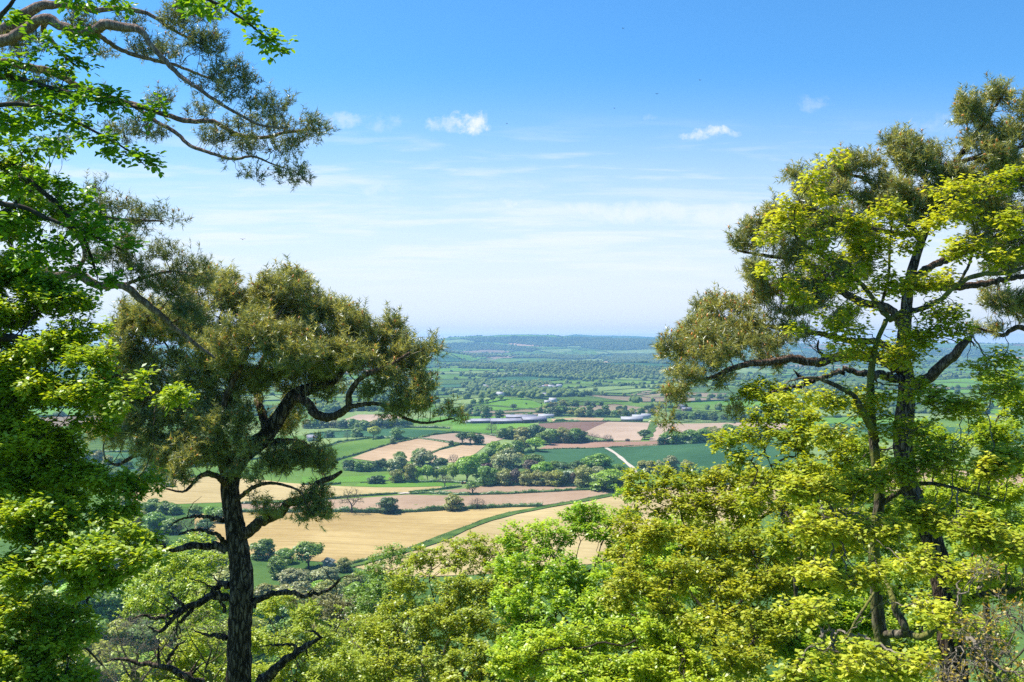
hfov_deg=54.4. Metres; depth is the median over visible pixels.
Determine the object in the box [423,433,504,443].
field
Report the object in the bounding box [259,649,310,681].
tall tree
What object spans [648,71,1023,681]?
pine tree
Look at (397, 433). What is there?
broadleaf tree
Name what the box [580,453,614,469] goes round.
broadleaf tree
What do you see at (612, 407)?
field
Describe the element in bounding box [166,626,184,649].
tall tree
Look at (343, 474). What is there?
field
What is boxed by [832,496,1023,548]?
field
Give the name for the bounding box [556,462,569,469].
broadleaf tree
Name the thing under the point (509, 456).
broadleaf tree
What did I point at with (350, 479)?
field
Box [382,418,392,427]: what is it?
broadleaf tree
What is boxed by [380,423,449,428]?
hedge
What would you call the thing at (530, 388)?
woodland
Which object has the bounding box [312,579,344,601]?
tall tree
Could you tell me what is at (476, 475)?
round tree
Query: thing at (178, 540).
broadleaf tree
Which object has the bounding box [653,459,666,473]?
broadleaf tree
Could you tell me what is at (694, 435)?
tall tree
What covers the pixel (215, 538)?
broadleaf tree
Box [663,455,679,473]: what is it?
tall tree
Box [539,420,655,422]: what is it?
hedge
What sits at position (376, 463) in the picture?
tall tree
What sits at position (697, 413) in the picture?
broadleaf tree
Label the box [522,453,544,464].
broadleaf tree
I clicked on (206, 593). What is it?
tall tree
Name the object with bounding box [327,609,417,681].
beech tree
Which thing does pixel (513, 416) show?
barn
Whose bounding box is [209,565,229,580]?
broadleaf tree
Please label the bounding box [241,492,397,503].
hedge
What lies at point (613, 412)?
tall tree
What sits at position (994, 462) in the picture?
maple tree
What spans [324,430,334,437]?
broadleaf tree
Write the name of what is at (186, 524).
broadleaf tree
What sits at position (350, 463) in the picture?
broadleaf tree
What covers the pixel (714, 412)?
broadleaf tree
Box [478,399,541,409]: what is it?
field
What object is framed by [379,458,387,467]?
tall tree
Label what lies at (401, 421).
broadleaf tree
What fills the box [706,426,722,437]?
broadleaf tree
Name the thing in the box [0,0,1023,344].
sky
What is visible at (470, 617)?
beech tree
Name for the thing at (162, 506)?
broadleaf tree
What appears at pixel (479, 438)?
broadleaf tree
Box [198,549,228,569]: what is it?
shrub
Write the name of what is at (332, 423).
tall tree
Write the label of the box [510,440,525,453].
broadleaf tree
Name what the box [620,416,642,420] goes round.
barn
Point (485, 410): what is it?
broadleaf tree
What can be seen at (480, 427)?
field
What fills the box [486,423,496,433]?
bare tree
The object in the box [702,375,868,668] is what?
beech tree
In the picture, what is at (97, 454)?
broadleaf tree
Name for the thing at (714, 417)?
broadleaf tree
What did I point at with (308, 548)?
oak tree
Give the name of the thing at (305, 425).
tall tree
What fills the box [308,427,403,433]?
hedge
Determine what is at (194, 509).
broadleaf tree
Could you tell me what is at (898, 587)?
beech tree
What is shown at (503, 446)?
broadleaf tree
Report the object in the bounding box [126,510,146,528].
tall tree
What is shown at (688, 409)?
house
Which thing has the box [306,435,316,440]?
house
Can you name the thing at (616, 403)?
hedge
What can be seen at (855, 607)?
beech tree
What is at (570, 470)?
hedge
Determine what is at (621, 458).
path
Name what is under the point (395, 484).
field
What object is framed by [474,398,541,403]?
hedge
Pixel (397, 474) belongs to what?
tall tree
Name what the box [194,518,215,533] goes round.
tall tree
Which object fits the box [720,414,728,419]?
broadleaf tree
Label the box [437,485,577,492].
field
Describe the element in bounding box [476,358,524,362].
field
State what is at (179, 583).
beech tree
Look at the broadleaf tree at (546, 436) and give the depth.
1307.76 m
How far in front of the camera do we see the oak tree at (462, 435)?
1238.47 m
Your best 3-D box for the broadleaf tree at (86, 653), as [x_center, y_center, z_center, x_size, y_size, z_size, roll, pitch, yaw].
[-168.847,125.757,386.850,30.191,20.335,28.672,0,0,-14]
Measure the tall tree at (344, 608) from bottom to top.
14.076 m
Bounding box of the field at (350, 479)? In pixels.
[302,474,392,482]
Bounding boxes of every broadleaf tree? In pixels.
[25,586,70,620]
[55,639,114,681]
[84,587,130,620]
[91,451,105,461]
[101,455,113,463]
[101,619,133,647]
[108,465,119,473]
[109,558,121,570]
[110,469,120,476]
[117,496,133,504]
[117,561,168,585]
[122,460,133,468]
[131,651,164,681]
[140,498,159,512]
[141,511,167,531]
[155,500,172,514]
[157,535,170,549]
[164,542,197,571]
[165,570,194,595]
[167,643,202,678]
[168,537,188,546]
[168,591,192,616]
[173,611,228,644]
[177,519,196,533]
[182,549,212,566]
[187,504,202,515]
[188,532,217,550]
[204,505,215,514]
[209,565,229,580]
[210,506,222,520]
[225,640,273,679]
[249,538,276,559]
[256,624,279,643]
[266,555,291,579]
[269,617,315,653]
[271,597,307,623]
[272,584,290,599]
[275,548,295,561]
[275,567,311,586]
[277,580,314,597]
[306,599,328,622]
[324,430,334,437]
[336,419,347,427]
[347,419,358,427]
[347,460,354,469]
[350,427,363,437]
[353,420,360,427]
[354,460,362,471]
[365,405,373,410]
[377,418,383,426]
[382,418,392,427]
[387,455,408,471]
[390,427,405,438]
[393,451,407,463]
[397,419,407,425]
[406,650,445,681]
[410,448,423,462]
[412,448,437,469]
[432,457,447,466]
[472,454,479,462]
[474,434,484,442]
[477,466,497,486]
[478,453,488,463]
[480,405,492,418]
[481,463,492,467]
[483,447,496,455]
[486,441,499,450]
[490,453,499,463]
[491,447,521,470]
[495,409,503,417]
[495,443,512,452]
[495,469,512,485]
[496,428,506,437]
[506,426,515,439]
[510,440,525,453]
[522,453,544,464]
[522,460,538,470]
[528,424,545,438]
[530,461,553,471]
[530,469,544,485]
[536,430,554,444]
[548,407,559,415]
[548,428,561,442]
[551,461,559,469]
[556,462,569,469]
[558,400,565,405]
[565,460,585,468]
[568,399,578,406]
[574,407,584,416]
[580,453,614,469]
[583,400,590,405]
[586,405,593,411]
[589,466,604,478]
[589,468,626,490]
[594,409,603,415]
[602,404,609,409]
[602,409,610,414]
[612,464,624,471]
[621,410,629,415]
[636,460,646,468]
[637,407,645,413]
[645,461,656,472]
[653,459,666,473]
[659,432,673,443]
[681,411,688,418]
[688,413,695,419]
[693,410,703,418]
[693,466,715,482]
[700,412,709,419]
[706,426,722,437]
[708,410,717,417]
[711,414,719,420]
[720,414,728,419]
[721,423,739,437]
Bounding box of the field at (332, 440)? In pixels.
[289,437,361,445]
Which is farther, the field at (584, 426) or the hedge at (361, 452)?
the field at (584, 426)
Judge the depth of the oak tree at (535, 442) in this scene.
1213.00 m
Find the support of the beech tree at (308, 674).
on the ground
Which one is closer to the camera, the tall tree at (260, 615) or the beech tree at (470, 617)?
the beech tree at (470, 617)
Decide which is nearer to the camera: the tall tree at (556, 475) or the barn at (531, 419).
the tall tree at (556, 475)
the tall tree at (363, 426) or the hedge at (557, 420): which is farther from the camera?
the hedge at (557, 420)
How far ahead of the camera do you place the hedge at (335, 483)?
945.80 m
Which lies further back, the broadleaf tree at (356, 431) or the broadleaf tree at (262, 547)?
the broadleaf tree at (356, 431)
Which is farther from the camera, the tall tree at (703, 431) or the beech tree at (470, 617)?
the tall tree at (703, 431)
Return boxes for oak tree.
[194,571,214,587]
[292,541,324,567]
[367,426,380,438]
[455,432,467,442]
[464,432,476,442]
[464,481,480,492]
[526,437,545,448]
[637,429,651,439]
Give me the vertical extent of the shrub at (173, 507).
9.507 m
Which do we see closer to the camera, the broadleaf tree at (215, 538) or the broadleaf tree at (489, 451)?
the broadleaf tree at (215, 538)
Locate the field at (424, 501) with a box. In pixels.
[242,490,619,509]
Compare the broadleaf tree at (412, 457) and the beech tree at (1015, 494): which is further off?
the broadleaf tree at (412, 457)
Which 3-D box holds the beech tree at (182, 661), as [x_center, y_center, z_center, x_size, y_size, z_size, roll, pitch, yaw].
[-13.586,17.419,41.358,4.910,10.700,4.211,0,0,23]
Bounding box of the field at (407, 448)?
[353,439,449,460]
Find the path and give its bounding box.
[605,448,636,471]
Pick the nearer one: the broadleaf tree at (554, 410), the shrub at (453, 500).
the shrub at (453, 500)
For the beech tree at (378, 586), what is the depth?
64.18 m
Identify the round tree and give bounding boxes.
[414,466,422,479]
[422,464,433,479]
[432,469,441,478]
[438,467,447,476]
[446,463,459,478]
[454,455,480,479]
[471,467,480,478]
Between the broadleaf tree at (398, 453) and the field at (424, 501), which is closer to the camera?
the field at (424, 501)
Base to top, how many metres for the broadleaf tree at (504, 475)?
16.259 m
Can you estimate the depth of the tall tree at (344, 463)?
1048.93 m
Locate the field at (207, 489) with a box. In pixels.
[122,477,440,503]
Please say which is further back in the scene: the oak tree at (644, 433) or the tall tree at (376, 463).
the oak tree at (644, 433)
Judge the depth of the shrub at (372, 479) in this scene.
957.69 m
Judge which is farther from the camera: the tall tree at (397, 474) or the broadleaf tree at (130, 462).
the broadleaf tree at (130, 462)
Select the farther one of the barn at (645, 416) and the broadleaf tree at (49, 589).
the barn at (645, 416)
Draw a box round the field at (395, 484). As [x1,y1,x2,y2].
[354,482,458,486]
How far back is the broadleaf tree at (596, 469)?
939.76 m
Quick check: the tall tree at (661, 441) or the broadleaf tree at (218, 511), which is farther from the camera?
the tall tree at (661, 441)
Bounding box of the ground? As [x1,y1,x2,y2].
[0,334,1023,681]
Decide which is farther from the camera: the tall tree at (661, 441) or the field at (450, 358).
the field at (450, 358)
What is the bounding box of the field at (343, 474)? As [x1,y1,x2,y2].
[302,471,389,476]
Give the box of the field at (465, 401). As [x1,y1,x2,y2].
[436,396,489,406]
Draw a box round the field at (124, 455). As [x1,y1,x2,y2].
[55,453,190,471]
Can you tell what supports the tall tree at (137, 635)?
on the ground
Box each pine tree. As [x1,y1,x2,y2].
[0,0,340,358]
[82,253,471,681]
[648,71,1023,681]
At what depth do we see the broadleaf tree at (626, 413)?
1746.64 m
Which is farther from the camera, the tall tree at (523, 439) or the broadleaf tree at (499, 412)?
the broadleaf tree at (499, 412)
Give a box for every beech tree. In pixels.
[0,0,298,300]
[0,152,199,681]
[87,607,193,681]
[113,531,229,675]
[117,627,226,681]
[168,608,227,681]
[251,586,395,681]
[284,582,383,679]
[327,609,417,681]
[342,542,433,681]
[352,529,543,681]
[483,482,699,681]
[484,602,742,681]
[593,461,883,680]
[610,510,787,681]
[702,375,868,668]
[754,557,893,681]
[773,458,1023,681]
[835,360,1023,681]
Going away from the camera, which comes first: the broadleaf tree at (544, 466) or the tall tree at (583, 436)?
the broadleaf tree at (544, 466)
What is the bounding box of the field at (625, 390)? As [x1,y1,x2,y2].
[573,386,651,392]
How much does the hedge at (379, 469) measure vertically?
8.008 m
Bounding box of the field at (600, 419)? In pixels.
[551,418,603,420]
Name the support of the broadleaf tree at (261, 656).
on the ground
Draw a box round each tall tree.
[26,571,67,593]
[52,581,99,608]
[60,613,110,643]
[93,645,139,681]
[112,457,125,462]
[118,578,164,620]
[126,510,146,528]
[126,615,172,654]
[144,560,174,589]
[150,589,170,613]
[160,517,183,533]
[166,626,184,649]
[191,581,226,613]
[193,646,226,680]
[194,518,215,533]
[219,616,267,645]
[251,657,269,681]
[252,600,278,623]
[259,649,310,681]
[267,607,290,625]
[293,652,330,681]
[301,419,310,428]
[303,622,332,653]
[309,419,320,428]
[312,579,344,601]
[319,421,327,427]
[327,420,337,427]
[328,596,359,625]
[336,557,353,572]
[341,460,348,469]
[341,581,369,598]
[354,591,386,620]
[359,419,370,430]
[362,462,372,471]
[371,460,380,470]
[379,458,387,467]
[388,469,403,482]
[391,418,399,425]
[391,618,432,655]
[403,463,416,480]
[509,468,520,483]
[513,426,531,439]
[518,436,531,448]
[519,470,532,485]
[543,471,553,485]
[548,469,564,486]
[556,427,571,442]
[560,472,571,484]
[561,406,567,413]
[565,428,582,442]
[570,472,577,482]
[574,464,594,487]
[577,431,588,442]
[585,410,593,416]
[610,410,617,415]
[657,437,664,444]
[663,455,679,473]
[668,432,684,443]
[675,412,681,419]
[678,432,691,442]
[679,459,694,471]
[685,429,701,443]
[697,428,710,440]
[748,461,762,467]
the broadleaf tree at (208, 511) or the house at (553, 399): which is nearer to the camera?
the broadleaf tree at (208, 511)
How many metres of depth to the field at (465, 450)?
1183.26 m
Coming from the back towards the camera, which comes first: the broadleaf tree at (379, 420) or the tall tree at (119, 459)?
the broadleaf tree at (379, 420)
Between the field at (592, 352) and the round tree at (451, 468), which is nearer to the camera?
the round tree at (451, 468)
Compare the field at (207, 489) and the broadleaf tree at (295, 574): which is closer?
the broadleaf tree at (295, 574)
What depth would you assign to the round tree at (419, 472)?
978.86 m
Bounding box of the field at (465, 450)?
[432,444,483,461]
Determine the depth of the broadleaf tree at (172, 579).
523.03 m
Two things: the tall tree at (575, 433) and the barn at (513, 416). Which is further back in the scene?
the barn at (513, 416)
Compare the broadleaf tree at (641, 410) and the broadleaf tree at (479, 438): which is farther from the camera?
the broadleaf tree at (641, 410)
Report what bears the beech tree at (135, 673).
on the ground
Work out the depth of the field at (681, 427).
1578.64 m
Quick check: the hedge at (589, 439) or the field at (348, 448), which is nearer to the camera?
the field at (348, 448)
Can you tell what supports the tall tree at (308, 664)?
on the ground
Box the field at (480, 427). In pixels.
[453,423,532,432]
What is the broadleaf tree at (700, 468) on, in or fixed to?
on the ground
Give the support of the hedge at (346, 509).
on the ground
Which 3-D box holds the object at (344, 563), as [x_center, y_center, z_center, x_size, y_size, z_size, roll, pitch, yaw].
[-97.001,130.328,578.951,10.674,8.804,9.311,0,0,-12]
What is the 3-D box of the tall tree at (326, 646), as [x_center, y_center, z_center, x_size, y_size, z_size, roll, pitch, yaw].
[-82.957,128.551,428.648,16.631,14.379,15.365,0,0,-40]
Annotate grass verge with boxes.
[350,483,682,566]
[643,423,657,436]
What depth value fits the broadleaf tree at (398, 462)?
1037.49 m
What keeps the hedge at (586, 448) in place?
on the ground
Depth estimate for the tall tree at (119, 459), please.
1080.74 m
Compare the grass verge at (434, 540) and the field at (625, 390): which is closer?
the grass verge at (434, 540)
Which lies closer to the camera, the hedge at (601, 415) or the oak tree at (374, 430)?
the oak tree at (374, 430)
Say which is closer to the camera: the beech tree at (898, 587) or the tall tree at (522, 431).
the beech tree at (898, 587)
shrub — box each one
[165,503,183,514]
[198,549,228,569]
[253,583,278,596]
[308,566,340,582]
[311,580,323,596]
[321,557,335,566]
[342,573,365,586]
[366,476,376,483]
[375,475,385,483]
[376,497,399,513]
[442,493,464,510]
[919,549,1023,681]
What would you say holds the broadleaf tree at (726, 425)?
on the ground
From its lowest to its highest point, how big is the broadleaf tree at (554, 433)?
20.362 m
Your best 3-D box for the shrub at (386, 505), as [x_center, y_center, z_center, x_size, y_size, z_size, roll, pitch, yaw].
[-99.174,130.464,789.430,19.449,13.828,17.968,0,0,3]
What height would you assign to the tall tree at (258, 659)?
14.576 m
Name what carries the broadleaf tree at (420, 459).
on the ground
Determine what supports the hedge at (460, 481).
on the ground
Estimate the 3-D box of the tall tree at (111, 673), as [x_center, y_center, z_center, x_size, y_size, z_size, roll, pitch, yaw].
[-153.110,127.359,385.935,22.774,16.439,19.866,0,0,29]
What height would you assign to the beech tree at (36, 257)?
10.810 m
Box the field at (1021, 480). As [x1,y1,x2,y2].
[868,469,1023,491]
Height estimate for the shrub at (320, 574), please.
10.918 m
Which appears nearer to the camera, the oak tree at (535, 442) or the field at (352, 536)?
the field at (352, 536)
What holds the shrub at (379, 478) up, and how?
on the ground
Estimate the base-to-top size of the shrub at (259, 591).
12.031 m
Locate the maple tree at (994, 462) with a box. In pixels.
[749,147,1023,681]
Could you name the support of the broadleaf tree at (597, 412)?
on the ground
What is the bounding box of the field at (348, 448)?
[326,439,397,457]
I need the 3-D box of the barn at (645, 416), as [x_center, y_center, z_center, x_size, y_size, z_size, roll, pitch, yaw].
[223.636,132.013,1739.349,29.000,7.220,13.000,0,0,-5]
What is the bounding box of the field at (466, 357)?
[451,353,485,360]
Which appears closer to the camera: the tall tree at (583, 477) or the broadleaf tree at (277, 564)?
the broadleaf tree at (277, 564)
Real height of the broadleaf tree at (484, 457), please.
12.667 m
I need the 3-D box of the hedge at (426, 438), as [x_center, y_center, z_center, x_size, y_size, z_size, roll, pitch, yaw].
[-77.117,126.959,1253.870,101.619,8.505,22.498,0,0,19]
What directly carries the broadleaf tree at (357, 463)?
on the ground
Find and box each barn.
[470,419,489,423]
[490,418,522,423]
[505,414,536,417]
[521,416,546,422]
[537,414,553,417]
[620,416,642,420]
[631,414,648,418]
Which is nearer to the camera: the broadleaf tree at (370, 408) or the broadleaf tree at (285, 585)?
the broadleaf tree at (285, 585)
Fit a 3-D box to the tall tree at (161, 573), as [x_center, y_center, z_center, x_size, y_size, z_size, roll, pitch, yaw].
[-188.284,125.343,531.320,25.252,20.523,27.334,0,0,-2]
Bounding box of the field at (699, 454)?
[524,441,798,474]
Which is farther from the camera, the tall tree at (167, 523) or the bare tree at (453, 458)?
the bare tree at (453, 458)
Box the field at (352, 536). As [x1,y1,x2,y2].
[195,507,533,562]
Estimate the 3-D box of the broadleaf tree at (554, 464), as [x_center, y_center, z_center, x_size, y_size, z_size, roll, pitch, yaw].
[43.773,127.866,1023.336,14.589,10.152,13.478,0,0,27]
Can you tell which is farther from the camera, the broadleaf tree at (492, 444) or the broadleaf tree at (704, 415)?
the broadleaf tree at (704, 415)
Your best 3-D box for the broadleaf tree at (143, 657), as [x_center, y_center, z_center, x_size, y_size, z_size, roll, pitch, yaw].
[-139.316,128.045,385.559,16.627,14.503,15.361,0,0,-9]
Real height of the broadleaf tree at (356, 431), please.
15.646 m
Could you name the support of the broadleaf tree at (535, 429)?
on the ground
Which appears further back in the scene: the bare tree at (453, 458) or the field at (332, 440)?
the field at (332, 440)
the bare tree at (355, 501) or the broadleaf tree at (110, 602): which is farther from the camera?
the bare tree at (355, 501)
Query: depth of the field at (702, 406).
2037.54 m
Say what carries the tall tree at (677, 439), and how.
on the ground
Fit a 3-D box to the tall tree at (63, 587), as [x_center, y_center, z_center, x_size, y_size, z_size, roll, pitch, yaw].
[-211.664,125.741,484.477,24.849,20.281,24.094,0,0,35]
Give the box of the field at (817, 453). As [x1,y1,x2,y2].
[804,441,1023,462]
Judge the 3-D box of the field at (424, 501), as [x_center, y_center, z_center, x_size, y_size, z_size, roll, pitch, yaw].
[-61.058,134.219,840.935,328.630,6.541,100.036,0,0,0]
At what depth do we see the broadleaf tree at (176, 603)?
478.88 m
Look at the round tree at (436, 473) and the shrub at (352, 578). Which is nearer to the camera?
the shrub at (352, 578)
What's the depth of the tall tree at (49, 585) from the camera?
520.16 m
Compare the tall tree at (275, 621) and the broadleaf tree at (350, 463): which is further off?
the broadleaf tree at (350, 463)
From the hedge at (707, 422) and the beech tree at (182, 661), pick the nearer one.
the beech tree at (182, 661)
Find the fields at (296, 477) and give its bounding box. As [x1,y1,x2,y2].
[3,335,1023,507]
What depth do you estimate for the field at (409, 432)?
1366.67 m
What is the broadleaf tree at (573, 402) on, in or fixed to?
on the ground
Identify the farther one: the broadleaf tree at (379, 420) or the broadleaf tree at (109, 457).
the broadleaf tree at (379, 420)
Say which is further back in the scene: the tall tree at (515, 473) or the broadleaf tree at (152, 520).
the tall tree at (515, 473)
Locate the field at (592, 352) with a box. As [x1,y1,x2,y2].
[557,350,598,354]
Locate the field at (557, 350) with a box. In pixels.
[540,349,571,352]
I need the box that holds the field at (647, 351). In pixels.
[603,349,656,353]
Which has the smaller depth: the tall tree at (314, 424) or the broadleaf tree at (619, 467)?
the broadleaf tree at (619, 467)
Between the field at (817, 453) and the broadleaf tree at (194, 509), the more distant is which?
the field at (817, 453)
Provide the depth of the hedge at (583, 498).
827.55 m
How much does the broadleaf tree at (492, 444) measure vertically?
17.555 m
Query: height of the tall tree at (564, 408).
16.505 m
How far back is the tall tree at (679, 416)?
1711.25 m
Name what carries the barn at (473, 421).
on the ground
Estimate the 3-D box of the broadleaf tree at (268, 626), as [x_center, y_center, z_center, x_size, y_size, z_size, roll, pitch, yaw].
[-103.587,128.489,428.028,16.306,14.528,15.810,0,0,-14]
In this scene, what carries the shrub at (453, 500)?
on the ground
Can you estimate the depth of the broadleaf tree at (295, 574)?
535.92 m
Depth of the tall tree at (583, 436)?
1345.24 m
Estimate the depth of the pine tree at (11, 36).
17.18 m
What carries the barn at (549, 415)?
on the ground
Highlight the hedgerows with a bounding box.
[28,334,1023,422]
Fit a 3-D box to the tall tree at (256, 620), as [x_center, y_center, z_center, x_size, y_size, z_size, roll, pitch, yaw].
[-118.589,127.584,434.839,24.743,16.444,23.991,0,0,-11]
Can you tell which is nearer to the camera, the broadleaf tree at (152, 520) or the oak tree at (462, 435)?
the broadleaf tree at (152, 520)
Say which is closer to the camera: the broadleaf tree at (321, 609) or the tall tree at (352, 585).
the broadleaf tree at (321, 609)
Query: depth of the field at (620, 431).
1479.62 m
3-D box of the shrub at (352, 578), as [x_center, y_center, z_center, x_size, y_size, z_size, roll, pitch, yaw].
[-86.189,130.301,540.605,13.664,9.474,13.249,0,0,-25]
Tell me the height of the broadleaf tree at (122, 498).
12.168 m
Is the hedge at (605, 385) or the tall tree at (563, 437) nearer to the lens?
the tall tree at (563, 437)
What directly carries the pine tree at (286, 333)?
on the ground
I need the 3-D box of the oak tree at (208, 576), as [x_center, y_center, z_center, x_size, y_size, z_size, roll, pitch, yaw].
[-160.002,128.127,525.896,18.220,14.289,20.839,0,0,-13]
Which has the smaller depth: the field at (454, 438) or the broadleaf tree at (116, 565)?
the broadleaf tree at (116, 565)
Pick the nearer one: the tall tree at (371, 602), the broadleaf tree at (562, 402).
the tall tree at (371, 602)
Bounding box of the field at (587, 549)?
[354,482,779,576]
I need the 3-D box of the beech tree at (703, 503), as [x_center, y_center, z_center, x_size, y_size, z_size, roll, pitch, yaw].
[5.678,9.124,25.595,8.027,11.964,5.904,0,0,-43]
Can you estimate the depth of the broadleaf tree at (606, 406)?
1862.89 m
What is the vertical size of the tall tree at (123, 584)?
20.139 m
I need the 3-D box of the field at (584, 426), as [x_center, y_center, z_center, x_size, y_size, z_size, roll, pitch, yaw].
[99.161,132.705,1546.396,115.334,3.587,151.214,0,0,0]
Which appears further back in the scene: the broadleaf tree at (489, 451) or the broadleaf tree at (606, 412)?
the broadleaf tree at (606, 412)
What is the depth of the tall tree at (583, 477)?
887.84 m
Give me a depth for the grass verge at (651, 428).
1495.21 m
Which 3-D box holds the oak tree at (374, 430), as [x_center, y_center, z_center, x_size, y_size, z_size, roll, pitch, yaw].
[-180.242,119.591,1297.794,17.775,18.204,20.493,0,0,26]
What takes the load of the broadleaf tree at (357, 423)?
on the ground
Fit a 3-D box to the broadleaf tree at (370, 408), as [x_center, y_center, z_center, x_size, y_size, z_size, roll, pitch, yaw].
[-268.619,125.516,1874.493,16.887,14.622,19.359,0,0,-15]
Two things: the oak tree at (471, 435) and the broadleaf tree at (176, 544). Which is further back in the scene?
the oak tree at (471, 435)
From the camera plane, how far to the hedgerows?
3098.09 m
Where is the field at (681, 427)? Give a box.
[649,423,785,440]
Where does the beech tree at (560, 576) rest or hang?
on the ground
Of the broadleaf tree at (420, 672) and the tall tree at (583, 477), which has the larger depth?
the tall tree at (583, 477)
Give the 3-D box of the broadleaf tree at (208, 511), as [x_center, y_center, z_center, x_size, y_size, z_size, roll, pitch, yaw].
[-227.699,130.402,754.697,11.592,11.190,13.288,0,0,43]
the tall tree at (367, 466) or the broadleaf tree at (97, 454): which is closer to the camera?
the tall tree at (367, 466)
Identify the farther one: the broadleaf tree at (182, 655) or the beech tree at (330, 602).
the broadleaf tree at (182, 655)
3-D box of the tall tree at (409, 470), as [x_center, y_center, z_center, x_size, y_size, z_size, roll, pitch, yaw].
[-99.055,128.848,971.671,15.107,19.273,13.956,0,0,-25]
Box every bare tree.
[339,485,363,512]
[436,475,452,486]
[448,452,457,462]
[469,497,484,508]
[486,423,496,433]
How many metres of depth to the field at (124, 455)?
1157.02 m
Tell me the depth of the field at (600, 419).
1673.32 m
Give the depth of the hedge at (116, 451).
1235.67 m
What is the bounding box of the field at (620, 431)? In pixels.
[586,422,648,440]
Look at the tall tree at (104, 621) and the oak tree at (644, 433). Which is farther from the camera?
the oak tree at (644, 433)
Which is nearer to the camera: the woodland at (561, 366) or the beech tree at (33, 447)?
the beech tree at (33, 447)
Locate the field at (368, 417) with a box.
[337,414,400,423]
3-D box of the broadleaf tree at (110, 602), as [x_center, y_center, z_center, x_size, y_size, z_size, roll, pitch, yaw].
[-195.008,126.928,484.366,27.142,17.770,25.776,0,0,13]
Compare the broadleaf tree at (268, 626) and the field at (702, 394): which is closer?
the broadleaf tree at (268, 626)
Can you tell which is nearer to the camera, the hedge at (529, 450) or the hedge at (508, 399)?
the hedge at (529, 450)
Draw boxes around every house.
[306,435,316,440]
[549,398,556,401]
[681,407,691,410]
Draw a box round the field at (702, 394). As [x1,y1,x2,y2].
[630,391,726,397]
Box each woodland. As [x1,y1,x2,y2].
[2,334,1023,357]
[11,372,1023,417]
[41,348,1023,377]
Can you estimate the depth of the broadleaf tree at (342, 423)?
1555.77 m
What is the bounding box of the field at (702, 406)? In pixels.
[545,402,797,411]
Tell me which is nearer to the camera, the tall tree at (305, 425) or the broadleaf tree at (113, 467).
the broadleaf tree at (113, 467)
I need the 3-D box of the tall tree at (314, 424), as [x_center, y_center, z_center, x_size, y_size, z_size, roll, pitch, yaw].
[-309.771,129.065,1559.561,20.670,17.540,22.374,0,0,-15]
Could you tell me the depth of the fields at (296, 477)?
2145.60 m
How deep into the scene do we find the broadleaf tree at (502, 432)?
1341.34 m
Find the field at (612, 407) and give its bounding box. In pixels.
[471,404,659,415]
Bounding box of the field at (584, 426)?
[539,422,605,430]
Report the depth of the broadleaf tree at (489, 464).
1003.62 m
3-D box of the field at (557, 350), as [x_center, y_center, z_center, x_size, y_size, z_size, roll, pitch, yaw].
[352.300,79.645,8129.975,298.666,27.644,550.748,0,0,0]
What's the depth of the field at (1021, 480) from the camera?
967.58 m
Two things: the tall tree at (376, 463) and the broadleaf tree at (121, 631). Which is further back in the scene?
the tall tree at (376, 463)
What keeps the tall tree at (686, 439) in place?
on the ground
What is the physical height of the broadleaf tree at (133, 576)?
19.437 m
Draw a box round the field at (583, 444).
[539,441,666,448]
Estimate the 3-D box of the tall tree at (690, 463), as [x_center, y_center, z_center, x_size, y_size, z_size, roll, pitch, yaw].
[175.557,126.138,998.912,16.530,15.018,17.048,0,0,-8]
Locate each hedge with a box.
[65,448,128,452]
[134,455,261,473]
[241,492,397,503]
[242,501,542,512]
[302,482,340,484]
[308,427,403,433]
[327,435,416,444]
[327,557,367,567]
[335,435,429,460]
[345,466,387,470]
[379,511,509,555]
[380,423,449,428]
[393,478,620,489]
[408,485,461,491]
[409,487,591,494]
[418,437,486,444]
[419,430,503,437]
[433,442,461,452]
[435,461,513,473]
[472,407,537,411]
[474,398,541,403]
[482,455,528,478]
[490,432,613,442]
[524,448,539,453]
[530,466,598,480]
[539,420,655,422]
[539,445,634,449]
[542,490,631,505]
[554,413,630,417]
[554,418,579,421]
[570,384,645,387]
[570,403,675,411]
[593,390,660,393]
[660,421,765,422]
[665,437,759,443]
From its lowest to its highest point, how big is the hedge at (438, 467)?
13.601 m
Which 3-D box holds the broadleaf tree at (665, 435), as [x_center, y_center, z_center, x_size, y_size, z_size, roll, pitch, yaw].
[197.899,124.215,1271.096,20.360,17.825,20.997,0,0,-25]
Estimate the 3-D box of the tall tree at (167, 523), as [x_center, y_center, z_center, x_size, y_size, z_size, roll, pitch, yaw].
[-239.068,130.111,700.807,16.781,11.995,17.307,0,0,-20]
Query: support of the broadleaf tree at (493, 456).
on the ground
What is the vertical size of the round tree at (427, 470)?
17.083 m
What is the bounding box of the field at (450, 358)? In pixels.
[435,353,462,361]
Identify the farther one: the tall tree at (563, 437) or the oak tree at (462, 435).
the tall tree at (563, 437)
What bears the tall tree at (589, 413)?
on the ground
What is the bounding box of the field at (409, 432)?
[307,428,448,437]
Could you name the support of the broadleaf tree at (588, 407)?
on the ground
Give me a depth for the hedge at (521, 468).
1025.08 m
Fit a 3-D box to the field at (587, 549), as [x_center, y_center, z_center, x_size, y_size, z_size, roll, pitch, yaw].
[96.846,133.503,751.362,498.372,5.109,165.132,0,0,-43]
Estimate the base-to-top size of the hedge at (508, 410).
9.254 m

